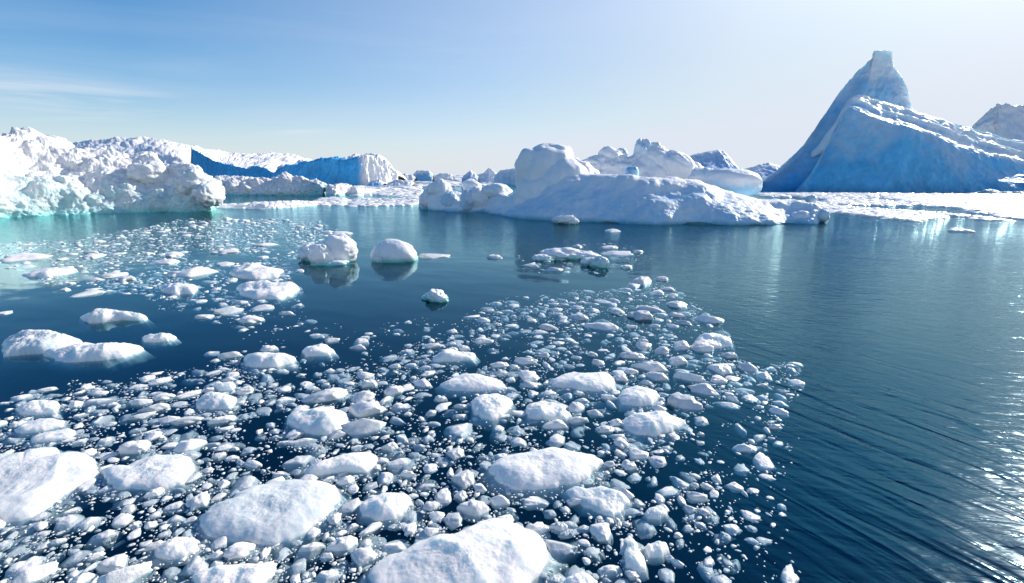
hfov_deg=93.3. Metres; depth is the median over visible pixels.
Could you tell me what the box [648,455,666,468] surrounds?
ice chunk
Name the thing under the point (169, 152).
iceberg
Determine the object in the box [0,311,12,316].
ice chunk
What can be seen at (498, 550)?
ice floe
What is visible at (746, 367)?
ice chunk
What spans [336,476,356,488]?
ice chunk
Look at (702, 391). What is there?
ice chunk
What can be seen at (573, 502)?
ice chunk
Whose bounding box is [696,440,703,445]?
ice chunk
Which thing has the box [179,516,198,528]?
ice chunk
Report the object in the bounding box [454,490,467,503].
ice chunk
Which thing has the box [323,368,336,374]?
ice chunk
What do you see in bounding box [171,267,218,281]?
ice chunk
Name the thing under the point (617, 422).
ice chunk
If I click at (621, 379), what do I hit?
ice chunk
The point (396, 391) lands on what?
ice chunk
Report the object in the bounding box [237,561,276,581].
ice chunk
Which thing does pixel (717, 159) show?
iceberg
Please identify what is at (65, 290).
ice chunk
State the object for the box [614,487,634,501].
ice chunk
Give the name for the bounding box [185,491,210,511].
ice chunk
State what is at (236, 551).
ice chunk
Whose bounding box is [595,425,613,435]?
ice chunk
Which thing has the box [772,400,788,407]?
ice chunk
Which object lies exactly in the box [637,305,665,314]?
ice chunk
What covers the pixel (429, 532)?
ice chunk
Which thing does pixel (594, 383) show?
ice floe
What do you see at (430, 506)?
ice chunk
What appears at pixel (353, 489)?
ice chunk
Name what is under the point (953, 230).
ice chunk
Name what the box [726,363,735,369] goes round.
ice chunk
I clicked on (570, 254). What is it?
bergy bit
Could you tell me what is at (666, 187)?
iceberg
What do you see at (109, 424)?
ice chunk
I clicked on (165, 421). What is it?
ice chunk
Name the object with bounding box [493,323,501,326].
ice chunk
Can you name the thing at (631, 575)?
ice chunk
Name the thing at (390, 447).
ice chunk
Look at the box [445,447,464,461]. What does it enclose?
ice chunk
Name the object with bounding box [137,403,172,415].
ice chunk
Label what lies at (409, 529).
ice chunk
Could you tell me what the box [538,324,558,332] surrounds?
ice chunk
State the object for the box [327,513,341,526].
ice chunk
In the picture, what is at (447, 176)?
iceberg
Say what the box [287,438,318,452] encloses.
ice chunk
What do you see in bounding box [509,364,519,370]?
ice chunk
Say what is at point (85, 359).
ice floe
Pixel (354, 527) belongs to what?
ice chunk
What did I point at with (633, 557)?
ice floe
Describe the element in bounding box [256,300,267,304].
ice chunk
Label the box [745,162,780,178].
iceberg
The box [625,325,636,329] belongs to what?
ice chunk
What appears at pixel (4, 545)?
ice chunk
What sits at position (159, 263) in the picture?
ice chunk
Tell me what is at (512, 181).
iceberg
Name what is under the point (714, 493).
ice chunk
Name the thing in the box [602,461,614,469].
ice chunk
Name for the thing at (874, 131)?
iceberg
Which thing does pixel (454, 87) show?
sky
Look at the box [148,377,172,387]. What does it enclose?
ice chunk
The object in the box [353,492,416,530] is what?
ice floe
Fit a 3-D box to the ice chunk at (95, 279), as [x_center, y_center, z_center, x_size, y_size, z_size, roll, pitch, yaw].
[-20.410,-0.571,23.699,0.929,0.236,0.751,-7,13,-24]
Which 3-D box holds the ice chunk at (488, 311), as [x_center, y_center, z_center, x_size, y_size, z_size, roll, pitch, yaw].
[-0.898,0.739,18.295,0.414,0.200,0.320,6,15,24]
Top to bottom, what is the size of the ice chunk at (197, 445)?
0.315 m
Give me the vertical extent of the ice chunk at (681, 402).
0.503 m
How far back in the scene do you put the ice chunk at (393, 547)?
6.67 m
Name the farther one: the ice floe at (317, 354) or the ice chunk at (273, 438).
the ice floe at (317, 354)
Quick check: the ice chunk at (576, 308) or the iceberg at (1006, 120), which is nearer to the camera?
the ice chunk at (576, 308)
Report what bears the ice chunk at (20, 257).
on the water at (176, 220)
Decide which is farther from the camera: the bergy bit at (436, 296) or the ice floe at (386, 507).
the bergy bit at (436, 296)
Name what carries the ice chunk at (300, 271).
on the water at (176, 220)
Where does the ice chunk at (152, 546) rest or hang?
on the brash ice at (30, 541)
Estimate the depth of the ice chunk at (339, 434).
9.51 m
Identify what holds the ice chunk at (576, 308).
on the water at (176, 220)
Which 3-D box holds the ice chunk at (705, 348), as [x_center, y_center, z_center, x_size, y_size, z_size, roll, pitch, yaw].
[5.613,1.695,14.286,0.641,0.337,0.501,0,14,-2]
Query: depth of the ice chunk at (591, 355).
13.73 m
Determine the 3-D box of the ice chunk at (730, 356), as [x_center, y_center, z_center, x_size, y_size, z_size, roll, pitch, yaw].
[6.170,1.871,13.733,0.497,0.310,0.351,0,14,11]
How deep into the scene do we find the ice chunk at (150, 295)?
20.69 m
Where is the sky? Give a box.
[0,0,1023,174]
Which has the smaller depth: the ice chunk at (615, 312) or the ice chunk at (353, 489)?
the ice chunk at (353, 489)
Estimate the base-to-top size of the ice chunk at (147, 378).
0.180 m
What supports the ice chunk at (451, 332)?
on the water at (176, 220)
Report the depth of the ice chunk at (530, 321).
16.88 m
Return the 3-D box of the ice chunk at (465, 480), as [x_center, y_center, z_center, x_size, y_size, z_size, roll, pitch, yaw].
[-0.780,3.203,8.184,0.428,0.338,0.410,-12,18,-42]
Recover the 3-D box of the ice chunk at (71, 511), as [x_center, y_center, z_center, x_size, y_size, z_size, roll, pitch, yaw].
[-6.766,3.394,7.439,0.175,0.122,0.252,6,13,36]
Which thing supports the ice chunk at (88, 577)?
on the water at (176, 220)
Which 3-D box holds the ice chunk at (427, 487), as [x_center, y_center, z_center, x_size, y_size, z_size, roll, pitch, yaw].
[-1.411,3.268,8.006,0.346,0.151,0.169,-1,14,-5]
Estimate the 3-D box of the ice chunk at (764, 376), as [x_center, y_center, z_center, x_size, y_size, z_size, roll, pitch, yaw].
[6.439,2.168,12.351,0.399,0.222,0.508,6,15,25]
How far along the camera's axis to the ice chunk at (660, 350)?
13.95 m
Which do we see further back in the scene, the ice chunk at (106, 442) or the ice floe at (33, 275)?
the ice floe at (33, 275)
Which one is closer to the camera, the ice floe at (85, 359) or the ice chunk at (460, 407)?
the ice chunk at (460, 407)
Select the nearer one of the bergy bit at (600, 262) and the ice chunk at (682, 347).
the ice chunk at (682, 347)
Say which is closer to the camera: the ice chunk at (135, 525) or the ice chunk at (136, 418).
the ice chunk at (135, 525)
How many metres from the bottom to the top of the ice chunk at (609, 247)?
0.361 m
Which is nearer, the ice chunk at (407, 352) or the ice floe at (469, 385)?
the ice floe at (469, 385)
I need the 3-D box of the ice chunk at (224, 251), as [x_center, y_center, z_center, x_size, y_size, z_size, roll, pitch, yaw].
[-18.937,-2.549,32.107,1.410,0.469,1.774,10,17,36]
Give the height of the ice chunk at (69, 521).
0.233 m
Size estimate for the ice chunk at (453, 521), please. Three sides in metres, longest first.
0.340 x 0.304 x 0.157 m
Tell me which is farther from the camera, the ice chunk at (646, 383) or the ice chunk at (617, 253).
the ice chunk at (617, 253)
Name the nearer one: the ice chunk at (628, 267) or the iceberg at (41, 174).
the ice chunk at (628, 267)
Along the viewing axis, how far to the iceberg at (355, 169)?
201.12 m
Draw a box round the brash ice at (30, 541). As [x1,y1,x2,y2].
[0,217,804,582]
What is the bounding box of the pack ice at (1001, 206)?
[313,175,1023,224]
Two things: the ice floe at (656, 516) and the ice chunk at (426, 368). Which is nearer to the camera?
the ice floe at (656, 516)
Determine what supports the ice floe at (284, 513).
on the water at (176, 220)
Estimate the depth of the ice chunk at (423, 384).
11.77 m
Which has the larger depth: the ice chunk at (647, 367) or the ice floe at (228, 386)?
the ice chunk at (647, 367)
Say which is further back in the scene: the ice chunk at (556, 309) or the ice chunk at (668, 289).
the ice chunk at (668, 289)
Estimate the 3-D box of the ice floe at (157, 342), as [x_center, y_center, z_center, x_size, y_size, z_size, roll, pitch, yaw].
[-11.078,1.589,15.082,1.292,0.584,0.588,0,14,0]
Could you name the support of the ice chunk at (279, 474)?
on the water at (176, 220)
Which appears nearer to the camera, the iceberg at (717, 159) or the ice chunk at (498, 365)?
the ice chunk at (498, 365)
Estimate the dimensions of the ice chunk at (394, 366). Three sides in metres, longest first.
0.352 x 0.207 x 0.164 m
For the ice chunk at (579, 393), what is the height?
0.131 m
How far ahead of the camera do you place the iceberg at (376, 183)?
192.92 m
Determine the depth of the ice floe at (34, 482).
7.89 m
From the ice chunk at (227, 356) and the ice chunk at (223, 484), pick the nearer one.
the ice chunk at (223, 484)
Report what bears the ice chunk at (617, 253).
on the water at (176, 220)
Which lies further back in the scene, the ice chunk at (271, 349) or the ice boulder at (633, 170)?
the ice boulder at (633, 170)
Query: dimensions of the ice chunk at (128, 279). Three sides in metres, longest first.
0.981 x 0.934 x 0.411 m
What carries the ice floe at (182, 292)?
on the water at (176, 220)
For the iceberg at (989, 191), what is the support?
on the water at (176, 220)
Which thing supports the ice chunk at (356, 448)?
on the water at (176, 220)
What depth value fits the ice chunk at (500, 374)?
12.40 m
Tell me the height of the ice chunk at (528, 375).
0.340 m
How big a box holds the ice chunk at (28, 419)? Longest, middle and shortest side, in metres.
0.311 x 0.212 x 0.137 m
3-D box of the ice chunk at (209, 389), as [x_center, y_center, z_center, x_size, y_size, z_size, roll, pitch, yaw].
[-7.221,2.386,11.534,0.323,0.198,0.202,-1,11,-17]
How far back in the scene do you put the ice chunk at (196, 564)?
6.34 m
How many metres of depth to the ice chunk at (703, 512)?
7.33 m
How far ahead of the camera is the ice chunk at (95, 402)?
10.95 m
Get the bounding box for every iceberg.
[0,126,225,241]
[72,136,192,164]
[192,145,311,178]
[214,171,326,200]
[271,153,406,185]
[326,183,374,195]
[365,179,386,186]
[385,179,417,186]
[402,173,417,181]
[413,170,434,181]
[418,138,830,255]
[434,173,454,180]
[461,170,479,186]
[477,168,496,182]
[494,168,514,183]
[510,173,515,185]
[690,149,741,168]
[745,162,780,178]
[761,50,1023,191]
[972,103,1023,140]
[973,189,1000,192]
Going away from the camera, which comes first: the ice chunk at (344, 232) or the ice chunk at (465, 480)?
the ice chunk at (465, 480)
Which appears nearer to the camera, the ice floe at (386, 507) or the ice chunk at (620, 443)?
the ice floe at (386, 507)
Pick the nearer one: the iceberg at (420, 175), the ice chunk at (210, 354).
the ice chunk at (210, 354)
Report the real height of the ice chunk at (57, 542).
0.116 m
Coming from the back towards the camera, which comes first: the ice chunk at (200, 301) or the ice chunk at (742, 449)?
the ice chunk at (200, 301)
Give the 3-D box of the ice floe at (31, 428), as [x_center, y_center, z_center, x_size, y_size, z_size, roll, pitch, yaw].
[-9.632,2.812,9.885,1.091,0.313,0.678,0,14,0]
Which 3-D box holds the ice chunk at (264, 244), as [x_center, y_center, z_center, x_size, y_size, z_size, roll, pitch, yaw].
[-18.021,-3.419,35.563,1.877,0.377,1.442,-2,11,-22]
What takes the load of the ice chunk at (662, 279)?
on the water at (176, 220)
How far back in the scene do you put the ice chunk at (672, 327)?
16.34 m
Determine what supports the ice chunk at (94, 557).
on the water at (176, 220)
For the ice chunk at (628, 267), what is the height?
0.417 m
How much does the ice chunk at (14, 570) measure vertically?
0.240 m
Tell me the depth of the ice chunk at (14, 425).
9.88 m
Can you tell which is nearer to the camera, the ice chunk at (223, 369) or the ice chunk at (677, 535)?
the ice chunk at (677, 535)
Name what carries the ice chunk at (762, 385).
on the water at (176, 220)
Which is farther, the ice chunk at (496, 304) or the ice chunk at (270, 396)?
the ice chunk at (496, 304)
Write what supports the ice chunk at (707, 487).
on the water at (176, 220)
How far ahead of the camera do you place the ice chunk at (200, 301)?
19.52 m
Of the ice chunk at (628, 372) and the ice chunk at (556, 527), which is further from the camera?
the ice chunk at (628, 372)
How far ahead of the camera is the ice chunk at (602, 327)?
16.11 m
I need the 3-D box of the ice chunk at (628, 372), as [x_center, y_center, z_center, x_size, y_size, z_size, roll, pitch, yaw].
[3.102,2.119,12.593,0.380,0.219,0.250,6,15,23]
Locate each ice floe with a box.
[0,329,82,379]
[0,447,106,542]
[12,418,70,439]
[13,400,65,420]
[16,267,84,285]
[28,428,77,447]
[37,342,155,376]
[76,308,156,339]
[101,454,205,502]
[140,333,181,351]
[151,537,201,568]
[157,283,202,308]
[181,479,352,563]
[190,563,280,582]
[192,391,241,418]
[212,381,237,395]
[215,200,321,215]
[224,263,290,287]
[233,280,307,315]
[239,352,302,382]
[282,406,350,449]
[297,452,382,480]
[299,343,339,366]
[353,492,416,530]
[354,518,568,582]
[429,348,480,371]
[434,373,508,398]
[467,393,516,431]
[476,447,613,505]
[521,400,572,429]
[543,372,620,400]
[559,486,635,527]
[563,572,596,582]
[614,385,660,412]
[615,410,687,446]
[621,535,648,581]
[641,505,669,526]
[643,541,670,565]
[687,333,735,360]
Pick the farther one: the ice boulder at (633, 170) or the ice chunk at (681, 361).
the ice boulder at (633, 170)
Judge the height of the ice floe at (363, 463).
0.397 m
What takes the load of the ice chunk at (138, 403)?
on the water at (176, 220)
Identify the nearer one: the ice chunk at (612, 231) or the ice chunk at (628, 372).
the ice chunk at (628, 372)
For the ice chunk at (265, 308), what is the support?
on the water at (176, 220)
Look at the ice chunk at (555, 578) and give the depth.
6.15 m
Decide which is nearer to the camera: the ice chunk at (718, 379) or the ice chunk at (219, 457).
the ice chunk at (219, 457)
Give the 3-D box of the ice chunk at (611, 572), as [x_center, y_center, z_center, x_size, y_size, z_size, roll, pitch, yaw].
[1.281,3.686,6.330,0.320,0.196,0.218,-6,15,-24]
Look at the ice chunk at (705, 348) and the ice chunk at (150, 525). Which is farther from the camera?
the ice chunk at (705, 348)
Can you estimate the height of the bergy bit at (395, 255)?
1.973 m
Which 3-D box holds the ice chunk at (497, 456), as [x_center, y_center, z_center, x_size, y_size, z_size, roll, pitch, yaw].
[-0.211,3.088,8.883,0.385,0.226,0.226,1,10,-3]
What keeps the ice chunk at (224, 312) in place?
on the water at (176, 220)
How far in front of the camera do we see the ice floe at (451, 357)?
13.39 m
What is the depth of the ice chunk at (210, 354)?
13.94 m
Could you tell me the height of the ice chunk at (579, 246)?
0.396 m
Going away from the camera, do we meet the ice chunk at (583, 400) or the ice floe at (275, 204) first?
the ice chunk at (583, 400)
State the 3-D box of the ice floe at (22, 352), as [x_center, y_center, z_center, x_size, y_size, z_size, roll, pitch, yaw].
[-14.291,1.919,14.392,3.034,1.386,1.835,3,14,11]
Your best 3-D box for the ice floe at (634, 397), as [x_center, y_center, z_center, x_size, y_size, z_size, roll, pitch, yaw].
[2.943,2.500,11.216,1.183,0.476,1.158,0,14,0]
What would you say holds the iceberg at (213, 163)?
on the water at (176, 220)
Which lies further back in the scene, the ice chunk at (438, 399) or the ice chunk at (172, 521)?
the ice chunk at (438, 399)
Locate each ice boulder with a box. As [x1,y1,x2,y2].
[624,166,638,175]
[805,195,817,202]
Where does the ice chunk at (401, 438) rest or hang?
on the water at (176, 220)
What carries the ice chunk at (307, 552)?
on the water at (176, 220)
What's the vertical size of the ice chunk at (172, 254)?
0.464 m
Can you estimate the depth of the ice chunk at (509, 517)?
7.20 m
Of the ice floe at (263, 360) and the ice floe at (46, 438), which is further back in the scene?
the ice floe at (263, 360)
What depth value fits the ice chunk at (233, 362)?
13.21 m
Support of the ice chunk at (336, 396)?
on the water at (176, 220)
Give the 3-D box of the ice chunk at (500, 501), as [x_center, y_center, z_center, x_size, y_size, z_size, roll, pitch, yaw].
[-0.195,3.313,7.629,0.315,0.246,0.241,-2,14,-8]
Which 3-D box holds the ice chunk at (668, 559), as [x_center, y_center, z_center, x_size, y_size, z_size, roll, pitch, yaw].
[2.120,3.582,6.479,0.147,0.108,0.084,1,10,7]
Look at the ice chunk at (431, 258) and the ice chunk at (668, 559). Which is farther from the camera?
the ice chunk at (431, 258)
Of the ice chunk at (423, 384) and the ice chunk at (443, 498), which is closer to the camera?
the ice chunk at (443, 498)
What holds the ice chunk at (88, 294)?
on the water at (176, 220)
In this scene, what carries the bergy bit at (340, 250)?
on the water at (176, 220)
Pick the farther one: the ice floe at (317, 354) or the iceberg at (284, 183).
the iceberg at (284, 183)
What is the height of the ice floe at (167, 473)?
0.468 m
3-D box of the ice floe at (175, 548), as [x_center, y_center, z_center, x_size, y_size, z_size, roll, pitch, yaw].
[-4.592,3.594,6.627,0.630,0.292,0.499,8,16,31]
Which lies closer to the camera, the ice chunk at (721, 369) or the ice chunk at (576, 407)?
the ice chunk at (576, 407)
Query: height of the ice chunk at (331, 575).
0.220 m
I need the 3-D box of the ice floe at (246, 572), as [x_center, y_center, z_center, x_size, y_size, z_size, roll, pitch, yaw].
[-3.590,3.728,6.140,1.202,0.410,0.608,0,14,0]
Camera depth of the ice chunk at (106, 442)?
9.32 m
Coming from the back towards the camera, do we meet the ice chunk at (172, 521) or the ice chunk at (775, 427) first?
the ice chunk at (775, 427)
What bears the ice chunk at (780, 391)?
on the water at (176, 220)
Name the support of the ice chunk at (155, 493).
on the brash ice at (30, 541)
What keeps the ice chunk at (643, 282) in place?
on the water at (176, 220)
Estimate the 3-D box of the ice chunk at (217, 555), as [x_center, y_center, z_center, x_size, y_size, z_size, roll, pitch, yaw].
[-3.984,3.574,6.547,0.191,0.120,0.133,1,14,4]
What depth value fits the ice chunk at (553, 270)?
25.98 m
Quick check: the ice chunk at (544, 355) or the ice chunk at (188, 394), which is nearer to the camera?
the ice chunk at (188, 394)
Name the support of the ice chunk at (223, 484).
on the water at (176, 220)
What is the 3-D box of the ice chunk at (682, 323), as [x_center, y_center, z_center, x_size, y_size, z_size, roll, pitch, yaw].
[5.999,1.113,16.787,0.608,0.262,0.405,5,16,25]
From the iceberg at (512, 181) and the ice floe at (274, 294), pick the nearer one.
the ice floe at (274, 294)
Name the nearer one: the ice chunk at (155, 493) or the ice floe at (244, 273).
the ice chunk at (155, 493)
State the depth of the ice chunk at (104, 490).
7.87 m
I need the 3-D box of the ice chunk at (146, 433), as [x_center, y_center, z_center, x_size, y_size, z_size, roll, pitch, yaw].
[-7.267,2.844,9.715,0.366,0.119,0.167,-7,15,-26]
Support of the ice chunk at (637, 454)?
on the water at (176, 220)
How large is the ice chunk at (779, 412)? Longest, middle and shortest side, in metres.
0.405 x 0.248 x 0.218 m
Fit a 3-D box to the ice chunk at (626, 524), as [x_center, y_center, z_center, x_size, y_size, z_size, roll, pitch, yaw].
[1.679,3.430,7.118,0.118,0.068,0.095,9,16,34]
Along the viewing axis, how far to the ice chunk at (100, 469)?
8.41 m
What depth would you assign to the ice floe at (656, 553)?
6.53 m
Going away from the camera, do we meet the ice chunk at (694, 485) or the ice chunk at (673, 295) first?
the ice chunk at (694, 485)
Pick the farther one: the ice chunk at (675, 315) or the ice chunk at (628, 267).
the ice chunk at (628, 267)
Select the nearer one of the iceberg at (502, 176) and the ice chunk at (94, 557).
the ice chunk at (94, 557)
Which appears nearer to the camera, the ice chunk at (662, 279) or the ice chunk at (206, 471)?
the ice chunk at (206, 471)
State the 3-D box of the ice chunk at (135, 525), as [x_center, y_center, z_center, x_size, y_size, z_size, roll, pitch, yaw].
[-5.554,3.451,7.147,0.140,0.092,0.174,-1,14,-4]
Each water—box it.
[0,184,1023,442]
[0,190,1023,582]
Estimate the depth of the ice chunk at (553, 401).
11.00 m
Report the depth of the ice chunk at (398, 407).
10.70 m
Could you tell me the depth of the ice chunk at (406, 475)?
8.23 m
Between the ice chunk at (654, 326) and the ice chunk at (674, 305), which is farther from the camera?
the ice chunk at (674, 305)
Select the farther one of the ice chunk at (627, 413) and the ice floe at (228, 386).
the ice floe at (228, 386)
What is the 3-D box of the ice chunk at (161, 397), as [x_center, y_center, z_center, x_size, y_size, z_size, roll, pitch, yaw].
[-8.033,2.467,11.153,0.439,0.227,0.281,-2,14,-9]
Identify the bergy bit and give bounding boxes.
[297,233,357,269]
[370,239,417,271]
[421,289,448,304]
[531,247,600,263]
[552,215,578,224]
[580,256,609,269]
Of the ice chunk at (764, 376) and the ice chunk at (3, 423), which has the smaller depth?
the ice chunk at (3, 423)
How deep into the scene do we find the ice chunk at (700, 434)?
9.56 m
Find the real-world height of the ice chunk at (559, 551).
0.356 m
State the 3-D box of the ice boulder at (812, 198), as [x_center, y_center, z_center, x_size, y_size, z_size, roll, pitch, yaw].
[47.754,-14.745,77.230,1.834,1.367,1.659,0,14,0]
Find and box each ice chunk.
[0,253,52,263]
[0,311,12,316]
[0,420,7,428]
[0,520,6,530]
[0,539,14,551]
[2,556,49,579]
[8,420,25,428]
[11,561,60,582]
[18,417,33,421]
[35,387,57,392]
[50,538,66,546]
[53,514,85,537]
[58,287,71,292]
[61,507,82,516]
[68,401,83,410]
[69,290,106,298]
[70,572,96,582]
[71,438,90,447]
[72,413,88,419]
[72,517,106,533]
[80,385,94,391]
[81,253,106,260]
[81,448,97,456]
[82,398,126,409]
[83,529,122,553]
[84,277,104,282]
[87,551,105,562]
[92,485,112,497]
[96,436,116,448]
[96,553,130,575]
[96,561,155,582]
[97,272,128,278]
[97,465,111,472]
[103,422,116,428]
[113,276,136,282]
[117,440,151,462]
[126,384,151,394]
[127,411,156,422]
[128,521,142,530]
[131,399,153,408]
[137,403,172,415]
[138,429,160,438]
[139,375,155,382]
[143,487,165,500]
[144,294,155,297]
[144,431,161,441]
[144,521,157,530]
[144,540,165,553]
[147,258,180,266]
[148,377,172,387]
[152,393,175,403]
[158,416,180,426]
[162,501,185,515]
[164,271,179,278]
[165,251,185,258]
[167,296,177,299]
[167,515,185,527]
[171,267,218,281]
[171,416,203,427]
[173,439,207,453]
[174,389,202,400]
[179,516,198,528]
[179,556,210,578]
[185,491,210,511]
[194,314,214,321]
[195,300,206,303]
[202,387,215,393]
[203,351,219,357]
[203,467,213,474]
[206,442,220,452]
[207,415,237,428]
[208,550,223,560]
[210,249,240,255]
[211,452,226,462]
[213,307,243,319]
[217,262,234,268]
[217,351,244,361]
[217,367,229,372]
[217,480,229,488]
[221,377,235,381]
[223,542,256,562]
[227,476,261,495]
[228,360,239,364]
[235,301,248,305]
[235,386,254,396]
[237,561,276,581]
[238,315,265,326]
[250,304,273,312]
[253,243,278,247]
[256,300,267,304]
[259,345,278,352]
[265,395,275,399]
[269,435,280,441]
[272,471,289,478]
[276,397,295,406]
[276,440,291,447]
[279,311,295,316]
[282,455,315,472]
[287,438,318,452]
[290,574,300,582]
[293,542,328,568]
[295,269,303,273]
[301,387,351,407]
[305,386,320,393]
[309,334,323,339]
[313,569,344,582]
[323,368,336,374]
[323,476,334,483]
[325,338,339,344]
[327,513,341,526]
[327,535,359,556]
[328,429,346,440]
[332,231,352,234]
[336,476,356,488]
[341,418,385,445]
[345,523,359,534]
[347,484,358,494]
[348,401,387,420]
[349,344,366,352]
[350,390,374,403]
[350,546,377,567]
[351,445,362,452]
[358,380,378,391]
[379,540,406,555]
[381,442,398,453]
[384,385,403,399]
[386,458,411,474]
[388,364,400,369]
[389,403,413,417]
[396,434,408,445]
[399,349,415,356]
[400,470,415,481]
[402,522,416,535]
[403,363,417,370]
[413,378,432,389]
[413,444,425,452]
[416,483,437,492]
[418,253,450,262]
[419,365,430,370]
[422,343,443,350]
[422,501,440,511]
[423,464,437,473]
[424,527,438,536]
[429,511,444,522]
[433,395,447,404]
[435,488,451,508]
[443,423,475,443]
[443,511,462,530]
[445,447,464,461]
[446,329,457,335]
[451,470,476,492]
[453,404,468,411]
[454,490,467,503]
[457,499,488,522]
[459,345,469,351]
[473,483,486,493]
[475,337,493,346]
[476,317,489,324]
[482,309,493,313]
[487,254,502,261]
[490,302,502,307]
[490,362,508,369]
[490,453,506,460]
[490,495,509,510]
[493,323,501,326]
[495,370,508,379]
[497,514,514,522]
[506,377,514,382]
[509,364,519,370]
[513,357,537,369]
[519,370,539,382]
[520,263,539,269]
[523,496,549,510]
[527,318,536,324]
[537,352,549,359]
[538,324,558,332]
[541,419,568,431]
[544,399,557,403]
[545,267,563,272]
[545,539,579,564]
[548,574,561,582]
[549,521,567,533]
[550,308,561,312]
[563,364,574,369]
[566,498,580,507]
[568,314,589,323]
[568,402,584,414]
[570,306,583,311]
[571,355,581,360]
[572,244,581,249]
[573,391,583,396]
[574,398,589,403]
[583,322,619,333]
[586,351,597,358]
[586,409,603,418]
[590,522,613,545]
[592,359,604,369]
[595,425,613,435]
[597,565,622,581]
[600,251,632,257]
[601,245,617,250]
[601,394,616,401]
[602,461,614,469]
[605,229,620,233]
[609,308,624,316]
[609,418,622,427]
[612,375,628,383]
[614,437,628,449]
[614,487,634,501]
[618,352,644,362]
[620,265,632,271]
[620,459,636,473]
[622,521,630,526]
[624,368,638,376]
[624,411,635,416]
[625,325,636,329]
[625,570,639,580]
[627,310,654,325]
[629,447,648,461]
[630,361,669,375]
[632,276,651,289]
[634,342,651,355]
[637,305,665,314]
[638,339,648,342]
[639,380,652,386]
[644,371,669,385]
[648,324,659,329]
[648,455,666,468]
[649,290,663,297]
[652,405,666,411]
[654,276,668,283]
[654,346,668,357]
[661,287,674,291]
[665,301,687,311]
[665,555,673,563]
[666,324,678,329]
[667,392,702,417]
[668,293,677,297]
[668,312,685,320]
[668,356,687,367]
[671,558,683,568]
[673,340,689,353]
[673,371,705,385]
[673,532,682,538]
[676,320,693,327]
[677,311,690,317]
[683,505,696,514]
[686,491,706,503]
[687,383,720,400]
[690,344,713,354]
[690,483,698,489]
[692,314,724,326]
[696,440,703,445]
[697,508,710,516]
[698,432,704,437]
[700,483,714,491]
[706,363,733,377]
[709,490,718,498]
[710,375,727,384]
[711,474,721,485]
[720,352,737,361]
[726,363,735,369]
[726,396,739,403]
[732,444,751,455]
[738,363,757,374]
[755,372,772,381]
[756,383,767,387]
[768,424,781,431]
[769,407,788,418]
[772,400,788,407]
[776,389,786,394]
[787,362,803,368]
[948,228,974,234]
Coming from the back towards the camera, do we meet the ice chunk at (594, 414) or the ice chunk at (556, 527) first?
the ice chunk at (594, 414)
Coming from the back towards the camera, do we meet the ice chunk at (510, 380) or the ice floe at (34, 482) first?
the ice chunk at (510, 380)
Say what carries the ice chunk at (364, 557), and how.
on the water at (176, 220)
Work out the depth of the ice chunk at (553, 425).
9.82 m
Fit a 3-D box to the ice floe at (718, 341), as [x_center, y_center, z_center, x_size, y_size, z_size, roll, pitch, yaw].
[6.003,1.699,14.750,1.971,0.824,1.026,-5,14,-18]
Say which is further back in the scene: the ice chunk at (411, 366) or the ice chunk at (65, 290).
the ice chunk at (65, 290)
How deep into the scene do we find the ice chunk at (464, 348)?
14.20 m
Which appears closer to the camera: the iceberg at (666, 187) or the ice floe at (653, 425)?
the ice floe at (653, 425)
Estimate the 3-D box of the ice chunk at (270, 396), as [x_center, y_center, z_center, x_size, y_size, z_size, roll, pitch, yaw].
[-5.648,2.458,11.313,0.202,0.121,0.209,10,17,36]
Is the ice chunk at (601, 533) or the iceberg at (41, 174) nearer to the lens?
the ice chunk at (601, 533)
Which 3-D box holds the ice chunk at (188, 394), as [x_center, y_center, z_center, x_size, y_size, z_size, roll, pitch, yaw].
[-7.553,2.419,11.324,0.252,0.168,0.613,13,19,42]
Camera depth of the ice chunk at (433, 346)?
14.41 m
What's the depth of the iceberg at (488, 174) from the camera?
288.95 m
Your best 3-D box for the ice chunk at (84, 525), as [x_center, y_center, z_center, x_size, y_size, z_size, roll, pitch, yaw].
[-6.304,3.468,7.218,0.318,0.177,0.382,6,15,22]
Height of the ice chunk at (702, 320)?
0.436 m
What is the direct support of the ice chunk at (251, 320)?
on the water at (176, 220)
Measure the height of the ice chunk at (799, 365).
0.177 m
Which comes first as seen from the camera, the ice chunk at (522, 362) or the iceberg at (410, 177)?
the ice chunk at (522, 362)
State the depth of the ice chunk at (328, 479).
8.18 m
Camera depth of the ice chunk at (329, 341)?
14.89 m
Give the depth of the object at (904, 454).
34.34 m
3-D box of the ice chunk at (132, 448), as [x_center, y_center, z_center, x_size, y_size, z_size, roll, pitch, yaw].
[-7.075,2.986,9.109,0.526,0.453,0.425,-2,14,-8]
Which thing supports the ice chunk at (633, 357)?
on the water at (176, 220)
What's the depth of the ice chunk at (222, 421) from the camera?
10.04 m
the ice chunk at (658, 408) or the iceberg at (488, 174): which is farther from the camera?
the iceberg at (488, 174)
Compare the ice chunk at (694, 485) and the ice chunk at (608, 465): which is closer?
the ice chunk at (694, 485)
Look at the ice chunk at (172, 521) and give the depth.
7.21 m
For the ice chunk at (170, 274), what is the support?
on the water at (176, 220)
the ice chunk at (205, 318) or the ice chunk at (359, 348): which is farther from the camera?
the ice chunk at (205, 318)
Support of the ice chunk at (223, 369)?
on the water at (176, 220)
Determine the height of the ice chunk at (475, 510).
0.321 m
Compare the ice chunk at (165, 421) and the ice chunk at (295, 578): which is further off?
the ice chunk at (165, 421)
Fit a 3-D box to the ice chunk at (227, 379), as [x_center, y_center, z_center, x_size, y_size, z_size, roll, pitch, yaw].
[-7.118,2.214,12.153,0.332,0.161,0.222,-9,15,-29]
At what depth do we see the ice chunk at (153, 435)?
9.47 m
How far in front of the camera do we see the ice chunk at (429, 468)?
8.43 m
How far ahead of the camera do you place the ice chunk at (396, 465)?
8.58 m
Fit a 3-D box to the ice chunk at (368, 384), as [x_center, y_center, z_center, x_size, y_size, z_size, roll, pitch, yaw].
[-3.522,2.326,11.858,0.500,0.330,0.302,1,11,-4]

